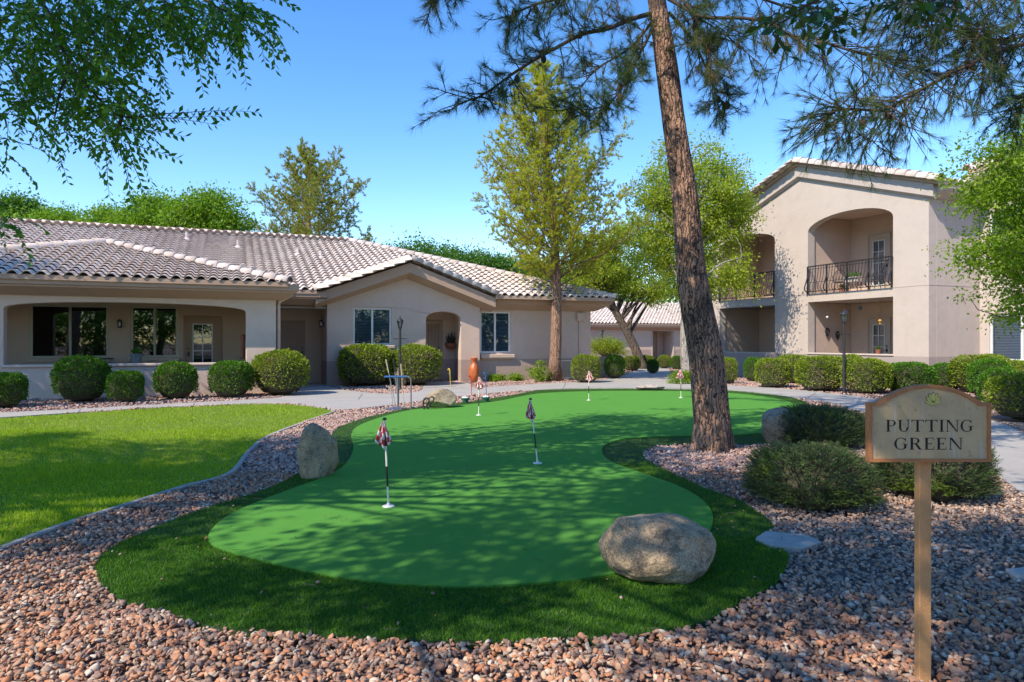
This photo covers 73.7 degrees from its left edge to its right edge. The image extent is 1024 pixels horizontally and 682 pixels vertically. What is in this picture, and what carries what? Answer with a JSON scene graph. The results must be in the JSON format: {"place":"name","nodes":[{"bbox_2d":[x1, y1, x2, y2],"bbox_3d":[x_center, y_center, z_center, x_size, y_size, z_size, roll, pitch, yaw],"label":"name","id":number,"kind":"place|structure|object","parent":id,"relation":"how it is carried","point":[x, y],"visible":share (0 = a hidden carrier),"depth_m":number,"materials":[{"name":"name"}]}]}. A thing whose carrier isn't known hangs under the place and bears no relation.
{"place":"outdoors","nodes":[
{"label":"outdoors","id":0,"kind":"place"},
{"bbox_2d":[0,403,333,545],"bbox_3d":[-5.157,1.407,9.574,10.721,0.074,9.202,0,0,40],"label":"lawn grass","id":1,"kind":"structure","parent":0,"point":[84,506],"depth_m":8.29,"materials":[{"name":"plant"}]},
{"bbox_2d":[393,367,406,385],"bbox_3d":[-3.575,1.147,21.796,0.420,0.694,0.350,0,0,0],"label":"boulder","id":2,"kind":"object","parent":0,"point":[396,372],"visible":0.46,"depth_m":21.69,"materials":[{"name":"beige stone"}]},
{"bbox_2d":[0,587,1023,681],"bbox_3d":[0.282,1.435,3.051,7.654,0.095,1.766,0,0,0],"label":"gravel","id":3,"kind":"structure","parent":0,"point":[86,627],"depth_m":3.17,"materials":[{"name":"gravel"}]},
{"bbox_2d":[0,360,1023,681],"bbox_3d":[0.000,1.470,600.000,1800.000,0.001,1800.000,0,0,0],"label":"ground","id":4,"kind":"structure","parent":0,"point":[454,676],"depth_m":3.54,"materials":[{"name":"gravel"}]},
{"bbox_2d":[0,371,30,407],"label":"shrub","id":5,"kind":"object","parent":4,"relation":"on","point":[14,387],"visible":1,"depth_m":14.62,"materials":[{"name":"green plant"}]},
{"bbox_2d":[0,205,44,219],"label":"broadleaf tree","id":6,"kind":"object","parent":4,"relation":"on","point":[15,216],"visible":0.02,"depth_m":44.21,"materials":[{"name":"green plant"}]},
{"bbox_2d":[0,178,64,217],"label":"broadleaf tree","id":7,"kind":"object","parent":4,"relation":"on","point":[18,201],"visible":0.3,"depth_m":51.02,"materials":[{"name":"green plant"}]},
{"bbox_2d":[19,199,95,220],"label":"broadleaf tree","id":8,"kind":"object","parent":4,"relation":"on","point":[54,215],"visible":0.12,"depth_m":45.77,"materials":[{"name":"green plant"}]},
{"bbox_2d":[57,197,129,227],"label":"broadleaf tree","id":9,"kind":"object","parent":4,"relation":"on","point":[94,214],"visible":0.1,"depth_m":44.22,"materials":[{"name":"green plant"}]},
{"bbox_2d":[105,369,146,402],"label":"shrub","id":10,"kind":"object","parent":4,"relation":"on","point":[123,385],"visible":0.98,"depth_m":15.77,"materials":[{"name":"green plant"}]},
{"bbox_2d":[86,180,181,231],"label":"broadleaf tree","id":11,"kind":"object","parent":4,"relation":"on","point":[142,216],"visible":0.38,"depth_m":41.96,"materials":[{"name":"green plant"}]},
{"bbox_2d":[0,0,300,266],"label":"shade tree","id":12,"kind":"object","parent":4,"relation":"on","point":[35,78],"visible":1,"depth_m":5.46,"materials":[{"name":"green plant"}]},
{"bbox_2d":[0,411,334,552],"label":"lawn edging","id":13,"kind":"object","parent":4,"relation":"on","point":[234,469],"visible":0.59,"depth_m":6.03,"materials":[{"name":"concrete"}]},
{"bbox_2d":[151,360,199,398],"bbox_3d":[-8.342,0.947,16.954,1.107,0.984,1.087,0,0,-37],"label":"shrub","id":14,"kind":"object","parent":4,"relation":"on","point":[174,379],"visible":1,"depth_m":16.64,"materials":[{"name":"green plant"}]},
{"bbox_2d":[145,179,268,235],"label":"broadleaf tree","id":15,"kind":"object","parent":4,"relation":"on","point":[207,210],"visible":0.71,"depth_m":41.02,"materials":[{"name":"green plant"}]},
{"bbox_2d":[207,359,255,396],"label":"shrub","id":16,"kind":"object","parent":4,"relation":"on","point":[229,378],"visible":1,"depth_m":17.16,"materials":[{"name":"green plant"}]},
{"bbox_2d":[239,334,245,358],"bbox_3d":[-7.589,0.150,19.262,0.200,0.700,0.200,0,0,0],"label":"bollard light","id":17,"kind":"object","parent":4,"relation":"on","point":[242,337],"visible":0.94,"depth_m":19.22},
{"bbox_2d":[0,218,617,399],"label":"ranch house","id":18,"kind":"structure","parent":4,"relation":"on","point":[200,300],"depth_m":22.07,"materials":[{"name":"paint"}]},
{"bbox_2d":[30,304,107,357],"bbox_3d":[-12.572,-0.271,19.477,1.900,1.490,0.370,0,0,-23],"label":"window","id":19,"kind":"structure","parent":18,"relation":"in","point":[56,331],"depth_m":19.31,"materials":[{"name":"black glass"}]},
{"bbox_2d":[129,346,143,362],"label":"potted plant","id":20,"kind":"object","parent":18,"relation":"on","point":[136,357],"visible":0.93,"depth_m":17.80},
{"bbox_2d":[131,306,177,356],"bbox_3d":[-10.601,-0.271,20.293,1.240,1.490,0.370,0,0,-22],"label":"window","id":21,"kind":"structure","parent":18,"relation":"in","point":[154,330],"depth_m":20.14,"materials":[{"name":"black glass"}]},
{"bbox_2d":[186,318,218,362],"bbox_3d":[-9.353,0.349,20.625,0.930,2.087,0.192,0,0,-23],"label":"door","id":22,"kind":"structure","parent":18,"relation":"in","point":[202,334],"depth_m":20.63,"materials":[{"name":"beige paint"}]},
{"bbox_2d":[276,321,304,373],"bbox_3d":[-7.453,0.365,22.938,0.940,2.070,0.112,0,0,-22],"label":"door","id":23,"kind":"structure","parent":18,"relation":"in","point":[292,333],"depth_m":22.97,"materials":[{"name":"beige paint"}]},
{"bbox_2d":[353,308,390,344],"bbox_3d":[-4.694,-0.481,22.761,1.270,1.230,0.370,0,0,-23],"label":"window","id":24,"kind":"structure","parent":18,"relation":"in","point":[370,325],"depth_m":22.75,"materials":[{"name":"white glass"}]},
{"bbox_2d":[426,322,440,379],"bbox_3d":[-2.966,0.365,24.466,0.850,2.076,0.122,0,0,-23],"label":"screen door","id":25,"kind":"structure","parent":18,"relation":"in","point":[433,329],"depth_m":24.57,"materials":[{"name":"beige paint"}]},
{"bbox_2d":[445,332,455,348],"bbox_3d":[-2.214,-0.013,24.735,0.420,0.625,0.414,0,0,-23],"label":"wall planter","id":26,"kind":"object","parent":18,"relation":"attached to","point":[450,344],"visible":1,"depth_m":24.65,"materials":[{"name":"ceramic"}]},
{"bbox_2d":[480,312,509,352],"bbox_3d":[-0.679,-0.316,24.748,1.170,1.480,0.370,0,0,-23],"label":"window","id":27,"kind":"structure","parent":18,"relation":"in","point":[494,326],"depth_m":24.75,"materials":[{"name":"white glass"}]},
{"bbox_2d":[245,136,376,241],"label":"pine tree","id":28,"kind":"object","parent":4,"relation":"on","point":[306,186],"visible":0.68,"depth_m":40.33,"materials":[{"name":"green plant"}]},
{"bbox_2d":[297,422,338,478],"bbox_3d":[-2.077,1.174,7.216,0.392,0.627,0.333,0,0,16],"label":"boulder","id":29,"kind":"object","parent":4,"relation":"on","point":[317,453],"visible":0.94,"depth_m":7.09,"materials":[{"name":"stone"}]},
{"bbox_2d":[0,468,757,593],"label":"gravel","id":30,"kind":"structure","parent":4,"relation":"on","point":[105,532],"depth_m":5.26,"materials":[{"name":"gravel"}]},
{"bbox_2d":[394,318,406,388],"bbox_3d":[-3.317,0.351,20.224,0.327,2.199,0.220,0,0,-44],"label":"lamp post","id":31,"kind":"object","parent":4,"relation":"on","point":[400,325],"visible":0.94,"depth_m":20.19,"materials":[{"name":"black metal"}]},
{"bbox_2d":[389,342,442,384],"bbox_3d":[-3.147,0.737,22.234,1.698,1.393,1.730,0,0,33],"label":"shrub","id":32,"kind":"object","parent":4,"relation":"on","point":[420,364],"visible":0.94,"depth_m":21.75,"materials":[{"name":"green plant"}]},
{"bbox_2d":[371,226,469,257],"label":"broadleaf tree","id":33,"kind":"object","parent":4,"relation":"on","point":[420,248],"visible":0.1,"depth_m":58.59,"materials":[{"name":"green plant"}]},
{"bbox_2d":[94,387,807,648],"bbox_3d":[1.109,1.452,12.336,7.790,0.036,18.383,0,0,24],"label":"turf base","id":34,"kind":"object","parent":4,"relation":"on","point":[498,642],"visible":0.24,"depth_m":3.88,"materials":[{"name":"plant"}]},
{"bbox_2d":[384,376,411,409],"bbox_3d":[-2.376,1.076,14.242,0.573,0.708,0.290,0,0,-6],"label":"putter rack","id":35,"kind":"object","parent":34,"relation":"on","point":[397,377],"visible":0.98,"depth_m":14.14,"materials":[{"name":"metal"}]},
{"bbox_2d":[422,388,456,407],"bbox_3d":[-1.548,1.244,14.617,0.740,0.448,0.500,0,0,0],"label":"boulder","id":36,"kind":"object","parent":34,"relation":"on","point":[444,398],"visible":0.84,"depth_m":14.47,"materials":[{"name":"beige stone"}]},
{"bbox_2d":[636,384,664,389],"bbox_3d":[4.035,1.345,19.934,0.850,0.190,0.500,0,0,0],"label":"stepping stone","id":37,"kind":"object","parent":34,"relation":"on","point":[650,387],"visible":0.99,"depth_m":19.77,"materials":[{"name":"stone"}]},
{"bbox_2d":[598,513,715,584],"bbox_3d":[0.898,1.267,4.185,0.720,0.423,0.540,0,0,-6],"label":"boulder","id":38,"kind":"object","parent":34,"relation":"on","point":[670,548],"visible":0.99,"depth_m":4.01,"materials":[{"name":"stone"}]},
{"bbox_2d":[470,358,478,381],"bbox_3d":[-1.316,1.006,23.802,0.330,0.848,0.330,0,0,0],"label":"clay urn","id":39,"kind":"object","parent":4,"relation":"on","point":[474,370],"visible":0.94,"depth_m":23.68,"materials":[{"name":"ceramic"}]},
{"bbox_2d":[427,237,540,274],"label":"broadleaf tree","id":40,"kind":"object","parent":4,"relation":"on","point":[479,257],"visible":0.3,"depth_m":56.57,"materials":[{"name":"green plant"}]},
{"bbox_2d":[487,372,507,381],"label":"garden plant","id":41,"kind":"object","parent":4,"relation":"on","point":[495,377],"visible":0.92,"depth_m":24.28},
{"bbox_2d":[0,377,998,413],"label":"pale gravel","id":42,"kind":"structure","parent":4,"relation":"on","point":[39,404],"depth_m":17.03,"materials":[{"name":"gravel"}]},
{"bbox_2d":[49,353,112,401],"bbox_3d":[-10.185,0.859,16.187,1.313,1.156,1.289,0,0,-21],"label":"shrub","id":43,"kind":"object","parent":42,"relation":"on","point":[78,378],"visible":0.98,"depth_m":15.81,"materials":[{"name":"green plant"}]},
{"bbox_2d":[250,348,310,394],"bbox_3d":[-6.165,0.806,18.231,1.553,1.258,1.524,0,0,33],"label":"shrub","id":44,"kind":"object","parent":42,"relation":"on","point":[279,372],"visible":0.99,"depth_m":17.80,"materials":[{"name":"green plant"}]},
{"bbox_2d":[335,342,393,385],"bbox_3d":[-4.698,0.730,22.039,1.932,1.408,1.951,0,0,-11],"label":"shrub","id":45,"kind":"object","parent":42,"relation":"on","point":[362,364],"visible":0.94,"depth_m":21.39,"materials":[{"name":"green plant"}]},
{"bbox_2d":[561,360,572,378],"bbox_3d":[2.015,1.048,25.923,0.720,0.705,0.720,0,0,-23],"label":"cooling unit","id":46,"kind":"object","parent":42,"relation":"on","point":[566,367],"visible":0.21,"depth_m":25.55,"materials":[{"name":"grey metal"}]},
{"bbox_2d":[754,357,792,387],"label":"shrub","id":47,"kind":"object","parent":42,"relation":"on","point":[775,372],"visible":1,"depth_m":20.82,"materials":[{"name":"green plant"}]},
{"bbox_2d":[837,357,894,393],"bbox_3d":[9.632,0.927,18.552,1.254,1.022,1.267,0,0,-22],"label":"shrub","id":48,"kind":"object","parent":42,"relation":"on","point":[868,375],"visible":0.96,"depth_m":18.17,"materials":[{"name":"green plant"}]},
{"bbox_2d":[888,361,940,390],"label":"shrub","id":49,"kind":"object","parent":42,"relation":"on","point":[910,373],"visible":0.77,"depth_m":18.36,"materials":[{"name":"green plant"}]},
{"bbox_2d":[947,353,1010,392],"bbox_3d":[12.933,0.882,18.855,1.468,1.110,1.477,0,0,-9],"label":"shrub","id":50,"kind":"object","parent":42,"relation":"on","point":[958,364],"visible":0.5,"depth_m":18.78,"materials":[{"name":"green plant"}]},
{"bbox_2d":[966,357,1013,396],"bbox_3d":[11.711,0.913,16.710,0.980,1.051,0.978,0,0,7],"label":"shrub","id":51,"kind":"object","parent":42,"relation":"on","point":[974,369],"visible":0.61,"depth_m":16.66,"materials":[{"name":"green plant"}]},
{"bbox_2d":[208,391,797,588],"bbox_3d":[1.022,1.443,12.161,7.228,0.054,16.235,0,0,27],"label":"putting green","id":52,"kind":"object","parent":4,"relation":"on","point":[405,530],"visible":0.8,"depth_m":6.14,"materials":[{"name":"plant"}]},
{"bbox_2d":[375,417,394,507],"bbox_3d":[-1.088,1.035,5.838,0.169,0.764,0.104,0,0,0],"label":"golf flag","id":53,"kind":"object","parent":52,"relation":"on","point":[383,439],"visible":1,"depth_m":5.83,"materials":[{"name":"fabric"}]},
{"bbox_2d":[423,396,434,408],"bbox_3d":[-1.731,1.291,14.179,0.241,0.283,0.122,0,0,0],"label":"ball rack","id":54,"kind":"object","parent":52,"relation":"on","point":[427,407],"visible":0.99,"depth_m":14.12,"materials":[{"name":"black metal"}]},
{"bbox_2d":[111,477,780,624],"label":"stray stones","id":55,"kind":"object","parent":52,"relation":"on","point":[432,592],"visible":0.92,"depth_m":4.03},
{"bbox_2d":[475,375,484,415],"bbox_3d":[-0.611,1.034,13.013,0.171,0.764,0.104,0,0,-29],"label":"golf flag","id":56,"kind":"object","parent":52,"relation":"on","point":[479,385],"visible":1,"depth_m":12.99,"materials":[{"name":"fabric"}]},
{"bbox_2d":[525,398,541,463],"bbox_3d":[0.251,1.037,7.894,0.195,0.759,0.104,0,0,0],"label":"golf flag","id":57,"kind":"object","parent":52,"relation":"on","point":[530,414],"visible":1,"depth_m":7.89,"materials":[{"name":"fabric"}]},
{"bbox_2d":[586,370,593,399],"bbox_3d":[1.857,1.049,16.295,0.180,0.734,0.104,0,0,-20],"label":"golf flag","id":58,"kind":"object","parent":52,"relation":"on","point":[589,377],"visible":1,"depth_m":16.28,"materials":[{"name":"fabric"}]},
{"bbox_2d":[0,444,1023,681],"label":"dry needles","id":59,"kind":"object","parent":4,"relation":"on","point":[489,564],"visible":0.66,"depth_m":4.00,"materials":[{"name":"plant"}]},
{"bbox_2d":[235,412,795,472],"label":"pink gravel","id":60,"kind":"structure","parent":4,"relation":"on","point":[278,438],"depth_m":8.61,"materials":[{"name":"gravel"}]},
{"bbox_2d":[761,407,795,443],"bbox_3d":[3.696,1.200,9.481,0.480,0.560,0.420,0,0,0],"label":"boulder","id":61,"kind":"object","parent":60,"relation":"on","point":[772,425],"visible":0.61,"depth_m":9.36,"materials":[{"name":"beige stone"}]},
{"bbox_2d":[506,371,526,380],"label":"garden plant","id":62,"kind":"object","parent":4,"relation":"on","point":[516,377],"visible":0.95,"depth_m":24.28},
{"bbox_2d":[507,249,569,283],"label":"broadleaf tree","id":63,"kind":"object","parent":4,"relation":"on","point":[533,268],"visible":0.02,"depth_m":60.57,"materials":[{"name":"green plant"}]},
{"bbox_2d":[524,359,553,381],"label":"garden plant","id":64,"kind":"object","parent":4,"relation":"on","point":[537,371],"visible":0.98,"depth_m":23.94,"materials":[{"name":"plant"}]},
{"bbox_2d":[471,58,659,381],"bbox_3d":[1.807,-4.419,24.738,6.515,11.865,6.792,0,0,0],"label":"pine tree","id":65,"kind":"object","parent":4,"relation":"on","point":[553,229],"visible":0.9,"depth_m":23.95,"materials":[{"name":"green plant"}]},
{"bbox_2d":[598,357,605,374],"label":"wall","id":66,"kind":"structure","parent":4,"relation":"on","point":[602,360],"depth_m":29.13,"materials":[{"name":"beige paint"}]},
{"bbox_2d":[591,332,631,357],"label":"flowering bush","id":67,"kind":"object","parent":4,"relation":"on","point":[605,347],"visible":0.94,"depth_m":35.39,"materials":[{"name":"green plant"}]},
{"bbox_2d":[560,207,676,368],"bbox_3d":[5.523,-2.717,35.226,7.578,8.615,4.255,0,0,-15],"label":"leaning tree","id":68,"kind":"object","parent":4,"relation":"on","point":[616,274],"visible":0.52,"depth_m":34.80,"materials":[{"name":"green plant"}]},
{"bbox_2d":[624,355,641,370],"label":"shrub","id":69,"kind":"object","parent":4,"relation":"on","point":[633,362],"visible":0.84,"depth_m":32.62,"materials":[{"name":"green plant"}]},
{"bbox_2d":[615,265,710,302],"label":"broadleaf tree","id":70,"kind":"object","parent":4,"relation":"on","point":[673,297],"visible":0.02,"depth_m":63.76,"materials":[{"name":"green plant"}]},
{"bbox_2d":[598,366,743,376],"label":"distant gravel","id":71,"kind":"structure","parent":4,"relation":"on","point":[625,371],"depth_m":30.72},
{"bbox_2d":[669,355,680,369],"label":"shrub","id":72,"kind":"object","parent":4,"relation":"on","point":[674,362],"visible":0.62,"depth_m":33.34,"materials":[{"name":"green plant"}]},
{"bbox_2d":[406,0,947,453],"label":"pine tree","id":73,"kind":"object","parent":4,"relation":"on","point":[712,429],"visible":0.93,"depth_m":8.87,"materials":[{"name":"green plant"}]},
{"bbox_2d":[666,369,690,383],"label":"flowering bush","id":74,"kind":"object","parent":4,"relation":"on","point":[686,375],"visible":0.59,"depth_m":22.83,"materials":[{"name":"plant"}]},
{"bbox_2d":[616,123,774,379],"bbox_3d":[6.848,-3.265,25.537,5.830,9.570,5.441,0,0,0],"label":"ash tree","id":75,"kind":"object","parent":4,"relation":"on","point":[718,214],"visible":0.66,"depth_m":24.71,"materials":[{"name":"green plant"}]},
{"bbox_2d":[724,356,738,383],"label":"shrub","id":76,"kind":"object","parent":4,"relation":"on","point":[731,365],"visible":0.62,"depth_m":22.60,"materials":[{"name":"green plant"}]},
{"bbox_2d":[743,356,759,380],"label":"shrub","id":77,"kind":"object","parent":4,"relation":"on","point":[748,368],"visible":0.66,"depth_m":24.07,"materials":[{"name":"green plant"}]},
{"bbox_2d":[755,531,820,553],"bbox_3d":[1.955,1.430,4.836,0.430,0.050,0.361,0,0,23],"label":"stepping stone","id":78,"kind":"object","parent":4,"relation":"on","point":[782,540],"visible":0.81,"depth_m":4.79,"materials":[{"name":"stone"}]},
{"bbox_2d":[778,354,805,382],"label":"shrub","id":79,"kind":"object","parent":4,"relation":"on","point":[791,358],"visible":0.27,"depth_m":22.65,"materials":[{"name":"green plant"}]},
{"bbox_2d":[793,355,841,390],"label":"shrub","id":80,"kind":"object","parent":4,"relation":"on","point":[818,373],"visible":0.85,"depth_m":19.30,"materials":[{"name":"green plant"}]},
{"bbox_2d":[838,309,849,393],"bbox_3d":[9.013,0.286,18.529,0.327,2.327,0.220,0,0,-44],"label":"lamp post","id":81,"kind":"object","parent":4,"relation":"on","point":[844,313],"visible":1,"depth_m":18.50,"materials":[{"name":"black metal"}]},
{"bbox_2d":[840,353,861,358],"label":"shrub","id":82,"kind":"object","parent":4,"relation":"on","point":[850,356],"visible":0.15,"depth_m":22.44,"materials":[{"name":"green plant"}]},
{"bbox_2d":[742,0,974,63],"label":"shade tree","id":83,"kind":"object","parent":4,"relation":"on","point":[929,8],"visible":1,"depth_m":2.66,"materials":[{"name":"green plant"}]},
{"bbox_2d":[712,154,1023,374],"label":"apartment building","id":84,"kind":"structure","parent":4,"relation":"on","point":[817,233],"depth_m":25.37,"materials":[{"name":"paint"}]},
{"bbox_2d":[844,271,861,290],"bbox_3d":[12.358,-2.152,24.761,0.343,0.764,0.676,0,0,-22],"label":"balcony planter","id":85,"kind":"object","parent":84,"relation":"on","point":[855,277],"visible":0.62,"depth_m":24.64,"materials":[{"name":"paint"}]},
{"bbox_2d":[869,319,887,353],"bbox_3d":[13.814,0.274,25.664,0.192,2.157,0.850,0,0,-22],"label":"door","id":86,"kind":"structure","parent":84,"relation":"in","point":[873,324],"depth_m":25.66,"materials":[{"name":"paint"}]},
{"bbox_2d":[869,234,887,288],"bbox_3d":[13.814,-2.886,25.664,0.192,2.157,0.850,0,0,-22],"label":"door","id":87,"kind":"structure","parent":84,"relation":"in","point":[884,238],"depth_m":25.66,"materials":[{"name":"paint"}]},
{"bbox_2d":[870,266,886,288],"bbox_3d":[13.208,-2.235,24.616,0.474,0.934,0.502,0,0,6],"label":"patio chair","id":88,"kind":"object","parent":84,"relation":"on","point":[880,277],"visible":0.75,"depth_m":24.59,"materials":[{"name":"metal"}]},
{"bbox_2d":[990,314,1023,360],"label":"window","id":89,"kind":"structure","parent":84,"relation":"in","point":[1011,347],"depth_m":21.78,"materials":[{"name":"white glass"}]},
{"bbox_2d":[770,0,1023,199],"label":"pine tree","id":90,"kind":"object","parent":4,"relation":"on","point":[984,45],"visible":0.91,"depth_m":7.40,"materials":[{"name":"plant"}]},
{"bbox_2d":[865,384,990,681],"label":"sign","id":91,"kind":"object","parent":4,"relation":"on","point":[922,427],"visible":1,"depth_m":2.84,"materials":[{"name":"wood"}]},
{"bbox_2d":[932,362,957,388],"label":"shrub","id":92,"kind":"object","parent":4,"relation":"on","point":[942,372],"visible":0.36,"depth_m":19.29,"materials":[{"name":"green plant"}]},
{"bbox_2d":[920,87,1023,338],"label":"shade tree","id":93,"kind":"object","parent":4,"relation":"on","point":[1007,187],"visible":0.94,"depth_m":10.46,"materials":[{"name":"green plant"}]},
{"bbox_2d":[975,366,1020,406],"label":"shrub","id":94,"kind":"object","parent":4,"relation":"on","point":[986,373],"visible":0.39,"depth_m":14.21,"materials":[{"name":"green plant"}]},
{"bbox_2d":[980,372,1023,419],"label":"shrub","id":95,"kind":"object","parent":4,"relation":"on","point":[1004,395],"visible":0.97,"depth_m":12.37,"materials":[{"name":"green plant"}]},
{"bbox_2d":[1005,567,1023,583],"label":"stepping stone","id":96,"kind":"object","parent":4,"relation":"on","point":[1015,573],"visible":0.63,"depth_m":4.14,"materials":[{"name":"stone"}]},
{"bbox_2d":[1006,359,1023,371],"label":"shrub","id":97,"kind":"object","parent":4,"relation":"on","point":[1017,364],"visible":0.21,"depth_m":17.70,"materials":[{"name":"green plant"}]},
{"bbox_2d":[0,366,1023,497],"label":"path","id":98,"kind":"structure","parent":0,"point":[1007,442],"depth_m":16.98,"materials":[{"name":"concrete"}]},
{"bbox_2d":[570,354,601,382],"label":"shrub","id":99,"kind":"object","parent":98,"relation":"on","point":[582,364],"visible":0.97,"depth_m":23.35,"materials":[{"name":"green plant"}]},
{"bbox_2d":[603,354,625,377],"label":"shrub","id":100,"kind":"object","parent":98,"relation":"on","point":[614,366],"visible":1,"depth_m":26.07,"materials":[{"name":"green plant"}]},
{"bbox_2d":[647,359,658,372],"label":"shrub","id":101,"kind":"object","parent":98,"relation":"on","point":[652,365],"visible":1,"depth_m":30.07,"materials":[{"name":"green plant"}]},
{"bbox_2d":[657,354,670,367],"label":"shrub","id":102,"kind":"object","parent":98,"relation":"on","point":[663,360],"visible":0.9,"depth_m":35.62,"materials":[{"name":"green plant"}]},
{"bbox_2d":[0,0,1023,302],"label":"sky","id":103,"kind":"structure","parent":0,"point":[357,69],"materials":[{"name":"blue"}]},
{"bbox_2d":[591,301,680,359],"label":"house","id":104,"kind":"structure","parent":0,"point":[657,335],"depth_m":51.00,"materials":[{"name":"beige paint"}]},
{"bbox_2d":[653,333,655,358],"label":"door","id":105,"kind":"structure","parent":104,"relation":"in","point":[654,334],"depth_m":52.43,"materials":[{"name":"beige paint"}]},
{"bbox_2d":[749,421,1023,595],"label":"grey gravel","id":106,"kind":"structure","parent":0,"point":[1007,516],"depth_m":4.89,"materials":[{"name":"gravel"}]},
{"bbox_2d":[738,439,889,511],"bbox_3d":[2.620,1.153,6.048,1.146,0.594,1.195,0,0,0],"label":"rosemary","id":107,"kind":"object","parent":106,"relation":"on","point":[817,477],"visible":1,"depth_m":5.74,"materials":[{"name":"plant"}]},
{"bbox_2d":[773,402,864,446],"bbox_3d":[4.263,1.148,9.527,1.424,0.605,1.431,0,0,16],"label":"rosemary","id":108,"kind":"object","parent":106,"relation":"on","point":[818,422],"visible":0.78,"depth_m":9.11,"materials":[{"name":"plant"}]},
{"bbox_2d":[869,443,1004,502],"bbox_3d":[3.916,1.093,6.375,1.132,0.714,1.182,0,0,31],"label":"rosemary","id":109,"kind":"object","parent":106,"relation":"on","point":[950,481],"visible":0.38,"depth_m":6.03,"materials":[{"name":"plant"}]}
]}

